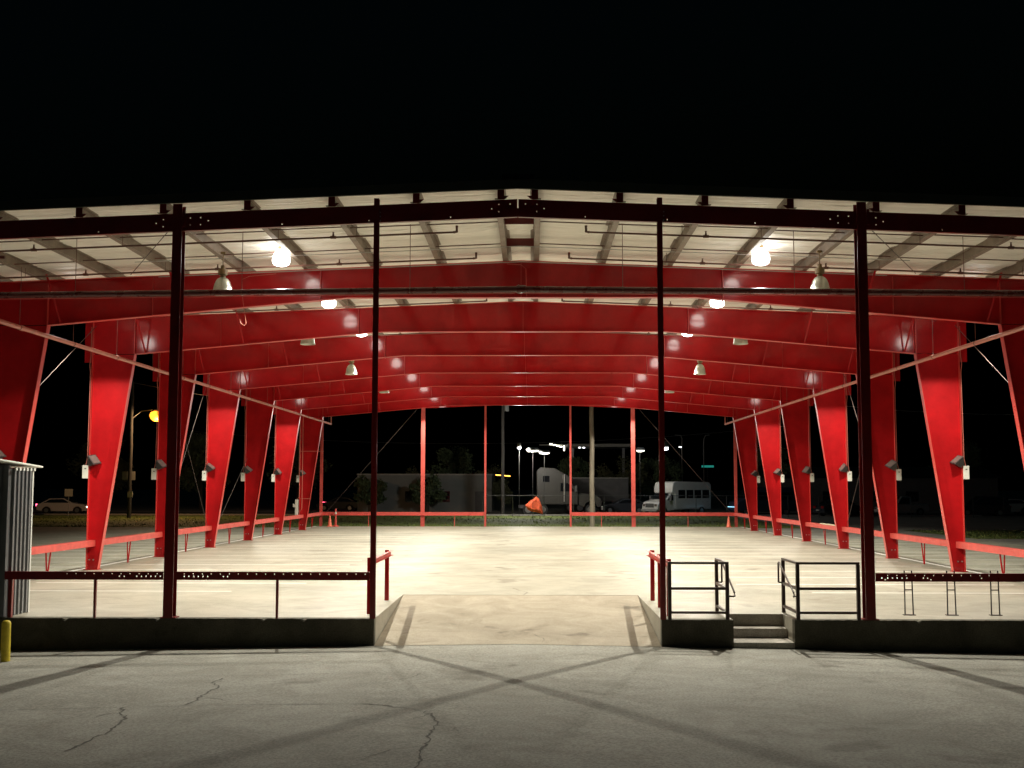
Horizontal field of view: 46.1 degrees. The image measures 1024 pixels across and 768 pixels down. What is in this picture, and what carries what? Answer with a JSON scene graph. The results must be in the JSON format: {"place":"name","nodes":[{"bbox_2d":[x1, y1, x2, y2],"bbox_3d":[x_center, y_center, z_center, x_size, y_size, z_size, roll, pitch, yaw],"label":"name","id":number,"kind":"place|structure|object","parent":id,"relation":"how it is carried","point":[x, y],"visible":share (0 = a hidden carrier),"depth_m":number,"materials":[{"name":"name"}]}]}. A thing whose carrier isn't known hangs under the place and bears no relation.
{"place":"outdoors","nodes":[
{"label":"outdoors","id":0,"kind":"place"},
{"bbox_2d":[32,514,799,527],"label":"grass","id":1,"kind":"structure","parent":0,"point":[135,520],"depth_m":89.28,"materials":[{"name":"plant"}]},
{"bbox_2d":[65,489,72,513],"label":"road sign","id":2,"kind":"object","parent":1,"relation":"on","point":[68,492],"visible":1,"depth_m":105.25,"materials":[{"name":"metal"}]},
{"bbox_2d":[122,381,157,517],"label":"street lamp","id":3,"kind":"object","parent":1,"relation":"on","point":[129,475],"visible":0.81,"depth_m":98.39,"materials":[{"name":"grey metal"}]},
{"bbox_2d":[526,447,538,451],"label":"area lamp","id":4,"kind":"object","parent":1,"relation":"on","point":[532,449],"visible":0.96,"depth_m":102.55,"materials":[{"name":"grey paint"}]},
{"bbox_2d":[525,497,542,515],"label":"safety sign","id":5,"kind":"object","parent":1,"relation":"on","point":[535,505],"visible":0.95,"depth_m":104.42,"materials":[{"name":"orange fabric"}]},
{"bbox_2d":[539,450,549,516],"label":"area lamp","id":6,"kind":"object","parent":1,"relation":"on","point":[544,452],"visible":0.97,"depth_m":103.09,"materials":[{"name":"metal"}]},
{"bbox_2d":[589,407,594,526],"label":"utility pole","id":7,"kind":"object","parent":1,"relation":"on","point":[591,469],"visible":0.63,"depth_m":78.07,"materials":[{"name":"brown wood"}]},
{"bbox_2d":[791,400,1013,414],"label":"overhead wire","id":8,"kind":"object","parent":7,"relation":"attached to","point":[961,413],"visible":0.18,"depth_m":85.46,"materials":[{"name":"grey paint"}]},
{"bbox_2d":[482,495,1004,517],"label":"chain fence","id":9,"kind":"object","parent":1,"relation":"on","point":[675,505],"visible":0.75,"depth_m":102.39,"materials":[{"name":"metal"}]},
{"bbox_2d":[357,474,494,511],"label":"building","id":10,"kind":"structure","parent":0,"point":[465,492],"depth_m":123.67,"materials":[{"name":"paint"}]},
{"bbox_2d":[405,491,412,501],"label":"window","id":11,"kind":"structure","parent":10,"relation":"in","point":[407,493],"depth_m":123.67,"materials":[{"name":"black glass"}]},
{"bbox_2d":[440,491,449,501],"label":"window","id":12,"kind":"structure","parent":10,"relation":"in","point":[447,498],"depth_m":123.61,"materials":[{"name":"black glass"}]},
{"bbox_2d":[475,491,483,511],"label":"door","id":13,"kind":"structure","parent":10,"relation":"in","point":[478,494],"depth_m":123.49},
{"bbox_2d":[33,511,877,512],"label":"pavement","id":14,"kind":"structure","parent":0,"point":[486,512],"depth_m":122.56,"materials":[{"name":"concrete"}]},
{"bbox_2d":[353,474,387,511],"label":"tree","id":15,"kind":"object","parent":14,"relation":"on","point":[364,493],"visible":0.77,"depth_m":121.75,"materials":[{"name":"green plant"}]},
{"bbox_2d":[408,473,447,511],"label":"tree","id":16,"kind":"object","parent":14,"relation":"on","point":[432,483],"visible":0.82,"depth_m":121.34,"materials":[{"name":"green plant"}]},
{"bbox_2d":[154,426,781,443],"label":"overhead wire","id":17,"kind":"object","parent":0,"point":[478,443],"visible":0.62,"depth_m":142.06,"materials":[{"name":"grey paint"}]},
{"bbox_2d":[0,490,1023,767],"bbox_3d":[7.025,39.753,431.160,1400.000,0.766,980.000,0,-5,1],"label":"ground","id":18,"kind":"structure","parent":0,"point":[484,706],"depth_m":16.72,"materials":[{"name":"concrete"}]},
{"bbox_2d":[0,620,10,661],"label":"bollard","id":19,"kind":"object","parent":18,"relation":"on","point":[5,640],"visible":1,"depth_m":21.32,"materials":[{"name":"metal"}]},
{"bbox_2d":[66,440,133,492],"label":"tree","id":20,"kind":"object","parent":18,"relation":"on","point":[121,466],"visible":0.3,"depth_m":140.18,"materials":[{"name":"green plant"}]},
{"bbox_2d":[31,527,298,570],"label":"parking lot","id":21,"kind":"structure","parent":18,"relation":"on","point":[65,560],"depth_m":55.48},
{"bbox_2d":[0,617,375,649],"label":"dock wall","id":22,"kind":"structure","parent":18,"relation":"on","point":[49,633],"depth_m":22.83,"materials":[{"name":"concrete"}]},
{"bbox_2d":[179,431,230,508],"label":"tree","id":23,"kind":"object","parent":18,"relation":"on","point":[187,481],"visible":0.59,"depth_m":138.48,"materials":[{"name":"green plant"}]},
{"bbox_2d":[267,439,331,509],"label":"tree","id":24,"kind":"object","parent":18,"relation":"on","point":[294,474],"visible":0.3,"depth_m":133.73,"materials":[{"name":"green plant"}]},
{"bbox_2d":[316,497,357,510],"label":"parked car","id":25,"kind":"object","parent":18,"relation":"on","point":[349,503],"visible":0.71,"depth_m":125.88,"materials":[{"name":"grey paint"}]},
{"bbox_2d":[406,466,419,473],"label":"tree","id":26,"kind":"object","parent":18,"relation":"on","point":[411,471],"visible":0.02,"depth_m":131.12,"materials":[{"name":"green plant"}]},
{"bbox_2d":[426,446,474,473],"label":"tree","id":27,"kind":"object","parent":18,"relation":"on","point":[463,460],"visible":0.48,"depth_m":131.16,"materials":[{"name":"green plant"}]},
{"bbox_2d":[474,463,506,499],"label":"tree","id":28,"kind":"object","parent":18,"relation":"on","point":[482,472],"visible":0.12,"depth_m":132.19,"materials":[{"name":"green plant"}]},
{"bbox_2d":[492,478,512,504],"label":"tree","id":29,"kind":"object","parent":18,"relation":"on","point":[495,489],"visible":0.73,"depth_m":125.27,"materials":[{"name":"green plant"}]},
{"bbox_2d":[33,514,981,515],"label":"kerb","id":30,"kind":"structure","parent":18,"relation":"on","point":[440,515],"depth_m":107.09,"materials":[{"name":"concrete"}]},
{"bbox_2d":[374,595,661,646],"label":"ramp","id":31,"kind":"structure","parent":18,"relation":"on","point":[604,620],"depth_m":24.86,"materials":[{"name":"concrete"}]},
{"bbox_2d":[557,454,588,510],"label":"tree","id":32,"kind":"object","parent":18,"relation":"on","point":[576,463],"visible":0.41,"depth_m":130.37,"materials":[{"name":"green plant"}]},
{"bbox_2d":[539,444,630,475],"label":"fuel canopy","id":33,"kind":"object","parent":18,"relation":"on","point":[623,447],"visible":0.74,"depth_m":139.88,"materials":[{"name":"metal"}]},
{"bbox_2d":[587,463,614,504],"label":"tree","id":34,"kind":"object","parent":18,"relation":"on","point":[608,474],"visible":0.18,"depth_m":130.96,"materials":[{"name":"green plant"}]},
{"bbox_2d":[612,454,653,498],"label":"tree","id":35,"kind":"object","parent":18,"relation":"on","point":[642,475],"visible":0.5,"depth_m":127.70,"materials":[{"name":"green plant"}]},
{"bbox_2d":[630,455,683,494],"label":"tree","id":36,"kind":"object","parent":18,"relation":"on","point":[670,469],"visible":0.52,"depth_m":129.26,"materials":[{"name":"green plant"}]},
{"bbox_2d":[660,618,733,647],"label":"dock wall","id":37,"kind":"structure","parent":18,"relation":"on","point":[704,633],"depth_m":22.66,"materials":[{"name":"concrete"}]},
{"bbox_2d":[667,558,735,619],"bbox_3d":[3.590,3.963,23.358,1.252,1.079,1.576,0,-5,1],"label":"guard rail","id":38,"kind":"object","parent":37,"relation":"on","point":[717,588],"visible":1,"depth_m":22.77,"materials":[{"name":"brown metal"}]},
{"bbox_2d":[734,626,794,648],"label":"concrete steps","id":39,"kind":"structure","parent":18,"relation":"on","point":[766,637],"depth_m":23.30,"materials":[{"name":"concrete"}]},
{"bbox_2d":[757,446,790,486],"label":"tree","id":40,"kind":"object","parent":18,"relation":"on","point":[782,457],"visible":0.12,"depth_m":136.81,"materials":[{"name":"green plant"}]},
{"bbox_2d":[813,500,859,516],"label":"parked car","id":41,"kind":"object","parent":18,"relation":"on","point":[827,507],"visible":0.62,"depth_m":105.34,"materials":[{"name":"grey paint"}]},
{"bbox_2d":[757,467,1000,509],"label":"long shed","id":42,"kind":"structure","parent":18,"relation":"on","point":[915,484],"depth_m":133.85,"materials":[{"name":"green metal"}]},
{"bbox_2d":[823,491,830,500],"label":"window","id":43,"kind":"structure","parent":42,"relation":"in","point":[826,494],"depth_m":133.85,"materials":[{"name":"black glass"}]},
{"bbox_2d":[906,491,918,500],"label":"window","id":44,"kind":"structure","parent":42,"relation":"in","point":[914,496],"depth_m":133.72,"materials":[{"name":"black glass"}]},
{"bbox_2d":[792,619,1023,653],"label":"dock wall","id":45,"kind":"structure","parent":18,"relation":"on","point":[969,635],"depth_m":22.59,"materials":[{"name":"concrete"}]},
{"bbox_2d":[777,558,860,619],"bbox_3d":[5.938,3.962,23.319,1.302,1.079,1.576,0,-5,1],"label":"guard rail","id":46,"kind":"object","parent":45,"relation":"on","point":[797,588],"visible":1,"depth_m":22.74,"materials":[{"name":"brown metal"}]},
{"bbox_2d":[811,539,1023,572],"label":"parking lot","id":47,"kind":"structure","parent":18,"relation":"on","point":[975,562],"depth_m":45.64,"materials":[{"name":"concrete"}]},
{"bbox_2d":[928,439,984,466],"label":"tree","id":48,"kind":"object","parent":18,"relation":"on","point":[971,458],"visible":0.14,"depth_m":139.42,"materials":[{"name":"green plant"}]},
{"bbox_2d":[1008,499,1023,513],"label":"parked car","id":49,"kind":"object","parent":18,"relation":"on","point":[1017,506],"visible":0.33,"depth_m":113.87,"materials":[{"name":"black metal"}]},
{"bbox_2d":[0,0,1023,490],"label":"sky","id":50,"kind":"structure","parent":0,"point":[99,98],"materials":[{"name":"black"}]},
{"bbox_2d":[6,526,1023,643],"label":"floor slab","id":51,"kind":"structure","parent":0,"point":[482,560],"depth_m":33.56,"materials":[{"name":"concrete"}]},
{"bbox_2d":[0,459,42,616],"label":"metal shed","id":52,"kind":"structure","parent":51,"relation":"on","point":[16,494],"depth_m":23.42,"materials":[{"name":"grey metal"}]},
{"bbox_2d":[367,550,393,613],"bbox_3d":[-2.748,4.091,25.059,0.165,1.100,3.400,0,-5,1],"label":"ramp rail","id":53,"kind":"object","parent":51,"relation":"on","point":[386,555],"visible":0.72,"depth_m":25.64,"materials":[{"name":"metal"}]},
{"bbox_2d":[0,174,1023,619],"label":"steel pavilion","id":54,"kind":"structure","parent":51,"relation":"on","point":[526,348],"depth_m":30.08,"materials":[{"name":"red paint"}]},
{"bbox_2d":[82,328,91,477],"bbox_3d":[-12.865,0.558,36.480,0.180,4.600,0.106,0,-5,1],"label":"switch box","id":55,"kind":"object","parent":54,"relation":"attached to","point":[84,471],"visible":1,"depth_m":36.35,"materials":[{"name":"metal"}]},
{"bbox_2d":[87,454,100,465],"bbox_3d":[-12.609,2.300,36.215,0.381,0.381,0.342,5,-7,11],"label":"flood light","id":56,"kind":"object","parent":54,"relation":"attached to","point":[92,460],"visible":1,"depth_m":36.16,"materials":[{"name":"grey"}]},
{"bbox_2d":[151,355,158,479],"bbox_3d":[-12.754,1.119,43.055,0.180,4.600,0.106,0,-5,1],"label":"switch box","id":57,"kind":"object","parent":54,"relation":"attached to","point":[153,473],"visible":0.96,"depth_m":42.94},
{"bbox_2d":[155,459,165,469],"bbox_3d":[-12.494,2.857,42.796,0.381,0.381,0.342,1,-8,3],"label":"flood light","id":58,"kind":"object","parent":54,"relation":"attached to","point":[160,464],"visible":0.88,"depth_m":42.72,"materials":[{"name":"grey"}]},
{"bbox_2d":[0,267,331,424],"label":"side pipe","id":59,"kind":"object","parent":54,"relation":"hanging from","point":[42,334],"visible":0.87,"depth_m":35.00,"materials":[{"name":"metal"}]},
{"bbox_2d":[202,388,207,480],"bbox_3d":[-12.643,1.679,49.630,0.180,4.600,0.106,0,-5,1],"label":"switch box","id":60,"kind":"object","parent":54,"relation":"attached to","point":[204,473],"visible":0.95,"depth_m":49.43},
{"bbox_2d":[206,463,214,471],"bbox_3d":[-12.378,3.414,49.380,0.381,0.381,0.342,-7,-5,-9],"label":"flood light","id":61,"kind":"object","parent":54,"relation":"attached to","point":[209,467],"visible":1,"depth_m":49.28,"materials":[{"name":"grey"}]},
{"bbox_2d":[213,252,232,295],"bbox_3d":[-6.673,-2.554,27.770,0.480,1.006,0.480,0,-5,1],"label":"bay lamp","id":62,"kind":"object","parent":54,"relation":"hanging from","point":[222,282],"visible":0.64,"depth_m":27.65,"materials":[{"name":"silver metal"}]},
{"bbox_2d":[0,225,457,251],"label":"sprinkler branch","id":63,"kind":"object","parent":54,"relation":"hanging from","point":[122,245],"visible":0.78,"depth_m":25.58,"materials":[{"name":"metal"}]},
{"bbox_2d":[0,252,476,278],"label":"sprinkler branch","id":64,"kind":"object","parent":54,"relation":"hanging from","point":[215,269],"visible":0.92,"depth_m":28.57,"materials":[{"name":"metal"}]},
{"bbox_2d":[241,399,245,480],"bbox_3d":[-12.531,2.240,56.205,0.180,4.600,0.106,0,-5,1],"label":"switch box","id":65,"kind":"object","parent":54,"relation":"attached to","point":[242,476],"visible":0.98,"depth_m":56.07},
{"bbox_2d":[271,405,275,481],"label":"switch box","id":66,"kind":"object","parent":54,"relation":"attached to","point":[273,477],"visible":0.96,"depth_m":62.62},
{"bbox_2d":[272,246,289,266],"bbox_3d":[-5.378,-2.972,28.035,0.410,0.465,0.410,0,-5,1],"label":"bay lamp","id":67,"kind":"object","parent":54,"relation":"hanging from","point":[281,258],"visible":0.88,"depth_m":27.89,"materials":[{"name":"white"}]},
{"bbox_2d":[296,424,299,481],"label":"switch box","id":68,"kind":"object","parent":54,"relation":"attached to","point":[297,478],"visible":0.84,"depth_m":69.24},
{"bbox_2d":[300,339,314,344],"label":"bay lamp","id":69,"kind":"object","parent":54,"relation":"hanging from","point":[308,342],"visible":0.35,"depth_m":38.08,"materials":[{"name":"grey"}]},
{"bbox_2d":[293,417,323,514],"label":"column","id":70,"kind":"structure","parent":54,"relation":"attached to","point":[295,505],"depth_m":68.63,"materials":[{"name":"metal"}]},
{"bbox_2d":[322,300,335,307],"bbox_3d":[-5.267,-2.411,34.610,0.410,0.465,0.410,0,-5,1],"label":"bay lamp","id":71,"kind":"object","parent":54,"relation":"hanging from","point":[328,304],"visible":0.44,"depth_m":34.45,"materials":[{"name":"white"}]},
{"bbox_2d":[190,299,486,313],"bbox_3d":[-6.598,-2.239,35.170,11.781,0.631,0.060,0,-5,1],"label":"sprinkler branch","id":72,"kind":"object","parent":54,"relation":"hanging from","point":[347,306],"visible":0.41,"depth_m":35.13,"materials":[{"name":"metal"}]},
{"bbox_2d":[345,361,356,374],"bbox_3d":[-6.339,-0.871,47.495,0.480,1.006,0.480,0,-5,1],"label":"bay lamp","id":73,"kind":"object","parent":54,"relation":"hanging from","point":[351,369],"visible":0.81,"depth_m":47.33,"materials":[{"name":"grey"}]},
{"bbox_2d":[317,333,431,338],"bbox_3d":[-6.487,-1.679,41.745,11.781,0.631,0.060,0,-5,1],"label":"sprinkler branch","id":74,"kind":"object","parent":54,"relation":"hanging from","point":[383,334],"visible":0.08,"depth_m":41.70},
{"bbox_2d":[0,224,1023,299],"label":"pipe","id":75,"kind":"object","parent":54,"relation":"hanging from","point":[518,289],"visible":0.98,"depth_m":26.07,"materials":[{"name":"metal"}]},
{"bbox_2d":[596,332,711,336],"bbox_3d":[7.382,-1.682,41.510,11.681,0.627,0.060,0,-5,1],"label":"sprinkler branch","id":76,"kind":"object","parent":54,"relation":"hanging from","point":[648,333],"visible":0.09,"depth_m":41.55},
{"bbox_2d":[694,361,705,374],"bbox_3d":[7.379,-0.876,47.264,0.480,1.006,0.480,0,-5,1],"label":"bay lamp","id":77,"kind":"object","parent":54,"relation":"hanging from","point":[699,369],"visible":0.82,"depth_m":47.10,"materials":[{"name":"grey"}]},
{"bbox_2d":[561,299,853,312],"bbox_3d":[7.271,-2.243,34.935,11.681,0.627,0.060,0,-5,1],"label":"sprinkler branch","id":78,"kind":"object","parent":54,"relation":"hanging from","point":[670,304],"visible":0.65,"depth_m":34.95,"materials":[{"name":"metal"}]},
{"bbox_2d":[710,300,723,307],"bbox_3d":[5.872,-2.415,34.422,0.410,0.465,0.410,0,-5,1],"label":"bay lamp","id":79,"kind":"object","parent":54,"relation":"hanging from","point":[716,304],"visible":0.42,"depth_m":34.27,"materials":[{"name":"white"}]},
{"bbox_2d":[733,338,747,344],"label":"bay lamp","id":80,"kind":"object","parent":54,"relation":"hanging from","point":[740,341],"visible":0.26,"depth_m":37.88,"materials":[{"name":"grey"}]},
{"bbox_2d":[752,245,769,265],"bbox_3d":[5.760,-2.976,27.846,0.410,0.465,0.410,0,-5,1],"label":"bay lamp","id":81,"kind":"object","parent":54,"relation":"hanging from","point":[760,256],"visible":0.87,"depth_m":27.70,"materials":[{"name":"white"}]},
{"bbox_2d":[780,412,783,481],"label":"switch box","id":82,"kind":"object","parent":54,"relation":"attached to","point":[782,477],"visible":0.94,"depth_m":62.30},
{"bbox_2d":[568,252,1023,275],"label":"sprinkler branch","id":83,"kind":"object","parent":54,"relation":"hanging from","point":[825,267],"visible":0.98,"depth_m":28.35,"materials":[{"name":"metal"}]},
{"bbox_2d":[585,225,1023,248],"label":"sprinkler branch","id":84,"kind":"object","parent":54,"relation":"hanging from","point":[708,236],"visible":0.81,"depth_m":25.37,"materials":[{"name":"metal"}]},
{"bbox_2d":[802,466,810,473],"bbox_3d":[13.602,3.974,55.502,0.381,0.381,0.342,-6,-5,-10],"label":"flood light","id":85,"kind":"object","parent":54,"relation":"attached to","point":[807,469],"visible":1,"depth_m":55.44,"materials":[{"name":"grey"}]},
{"bbox_2d":[809,401,813,481],"bbox_3d":[13.865,2.231,55.759,0.180,4.600,0.106,0,-5,1],"label":"switch box","id":86,"kind":"object","parent":54,"relation":"attached to","point":[811,477],"visible":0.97,"depth_m":55.61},
{"bbox_2d":[811,250,829,288],"bbox_3d":[7.045,-2.559,27.538,0.480,1.006,0.480,0,-5,1],"label":"bay lamp","id":87,"kind":"object","parent":54,"relation":"hanging from","point":[819,281],"visible":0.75,"depth_m":27.42,"materials":[{"name":"grey"}]},
{"bbox_2d":[839,463,847,471],"bbox_3d":[13.481,3.417,48.942,0.381,0.381,0.342,-7,-2,10],"label":"flood light","id":88,"kind":"object","parent":54,"relation":"attached to","point":[843,468],"visible":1,"depth_m":48.85,"materials":[{"name":"grey"}]},
{"bbox_2d":[846,391,851,480],"bbox_3d":[13.754,1.670,49.184,0.180,4.600,0.106,0,-5,1],"label":"switch box","id":89,"kind":"object","parent":54,"relation":"attached to","point":[849,475],"visible":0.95,"depth_m":48.98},
{"bbox_2d":[725,324,1023,424],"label":"side pipe","id":90,"kind":"object","parent":54,"relation":"hanging from","point":[986,339],"visible":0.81,"depth_m":36.22,"materials":[{"name":"metal"}]},
{"bbox_2d":[885,460,896,469],"bbox_3d":[13.378,2.846,42.354,0.381,0.381,0.342,6,-1,-6],"label":"flood light","id":91,"kind":"object","parent":54,"relation":"attached to","point":[891,464],"visible":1,"depth_m":42.29,"materials":[{"name":"grey"}]},
{"bbox_2d":[894,363,901,479],"bbox_3d":[13.642,1.109,42.609,0.180,4.600,0.106,0,-5,1],"label":"switch box","id":92,"kind":"object","parent":54,"relation":"attached to","point":[898,474],"visible":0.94,"depth_m":42.45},
{"bbox_2d":[950,455,963,467],"bbox_3d":[13.262,2.283,35.787,0.381,0.381,0.342,4,-9,4],"label":"flood light","id":93,"kind":"object","parent":54,"relation":"attached to","point":[958,460],"visible":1,"depth_m":35.70,"materials":[{"name":"grey"}]},
{"bbox_2d":[959,326,969,478],"bbox_3d":[13.531,0.548,36.033,0.180,4.600,0.106,0,-5,1],"label":"switch box","id":94,"kind":"object","parent":54,"relation":"attached to","point":[965,472],"visible":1,"depth_m":35.89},
{"bbox_2d":[646,550,670,615],"bbox_3d":[3.035,4.082,24.886,0.165,1.100,3.750,0,-5,1],"label":"ramp rail","id":95,"kind":"object","parent":51,"relation":"on","point":[653,556],"visible":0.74,"depth_m":25.32,"materials":[{"name":"metal"}]},
{"bbox_2d":[903,570,914,614],"bbox_3d":[7.776,4.093,23.576,0.230,0.868,0.100,0,-5,1],"label":"bike hoop","id":96,"kind":"object","parent":51,"relation":"on","point":[905,599],"visible":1,"depth_m":23.55,"materials":[{"name":"grey metal"}]},
{"bbox_2d":[945,571,958,615],"bbox_3d":[8.606,4.092,23.561,0.230,0.868,0.100,0,-5,1],"label":"bike hoop","id":97,"kind":"object","parent":51,"relation":"on","point":[954,590],"visible":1,"depth_m":23.54,"materials":[{"name":"grey metal"}]},
{"bbox_2d":[989,571,1002,615],"bbox_3d":[9.456,4.092,23.547,0.230,0.868,0.100,0,-5,1],"label":"bike hoop","id":98,"kind":"object","parent":51,"relation":"on","point":[991,614],"visible":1,"depth_m":23.53,"materials":[{"name":"grey metal"}]},
{"bbox_2d":[33,512,1023,515],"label":"road","id":99,"kind":"structure","parent":0,"point":[1012,514],"depth_m":114.79,"materials":[{"name":"asphalt"}]},
{"bbox_2d":[36,498,86,513],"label":"passing car","id":100,"kind":"object","parent":99,"relation":"on","point":[51,505],"visible":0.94,"depth_m":112.66,"materials":[{"name":"beige metal"}]},
{"bbox_2d":[501,405,508,513],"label":"utility pole","id":101,"kind":"object","parent":99,"relation":"on","point":[504,408],"visible":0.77,"depth_m":108.78,"materials":[{"name":"brown wood"}]},
{"bbox_2d":[518,467,602,513],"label":"truck","id":102,"kind":"object","parent":99,"relation":"on","point":[557,481],"visible":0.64,"depth_m":109.89,"materials":[{"name":"grey paint"}]},
{"bbox_2d":[565,478,627,512],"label":"box trailer","id":103,"kind":"object","parent":99,"relation":"on","point":[610,486],"visible":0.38,"depth_m":119.25,"materials":[{"name":"metal"}]},
{"bbox_2d":[598,498,642,511],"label":"parked car","id":104,"kind":"object","parent":99,"relation":"on","point":[622,504],"visible":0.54,"depth_m":114.44,"materials":[{"name":"grey paint"}]},
{"bbox_2d":[641,481,710,511],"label":"shuttle bus","id":105,"kind":"object","parent":99,"relation":"on","point":[701,491],"visible":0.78,"depth_m":107.97,"materials":[{"name":"white paint"}]},
{"bbox_2d":[728,487,795,514],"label":"dark van","id":106,"kind":"object","parent":99,"relation":"on","point":[787,494],"visible":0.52,"depth_m":108.51,"materials":[{"name":"blue paint"}]},
{"bbox_2d":[874,496,929,514],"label":"parked car","id":107,"kind":"object","parent":99,"relation":"on","point":[903,502],"visible":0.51,"depth_m":109.24,"materials":[{"name":"black metal"}]},
{"bbox_2d":[906,529,1023,538],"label":"grass","id":108,"kind":"structure","parent":0,"point":[997,534],"depth_m":66.98,"materials":[{"name":"plant"}]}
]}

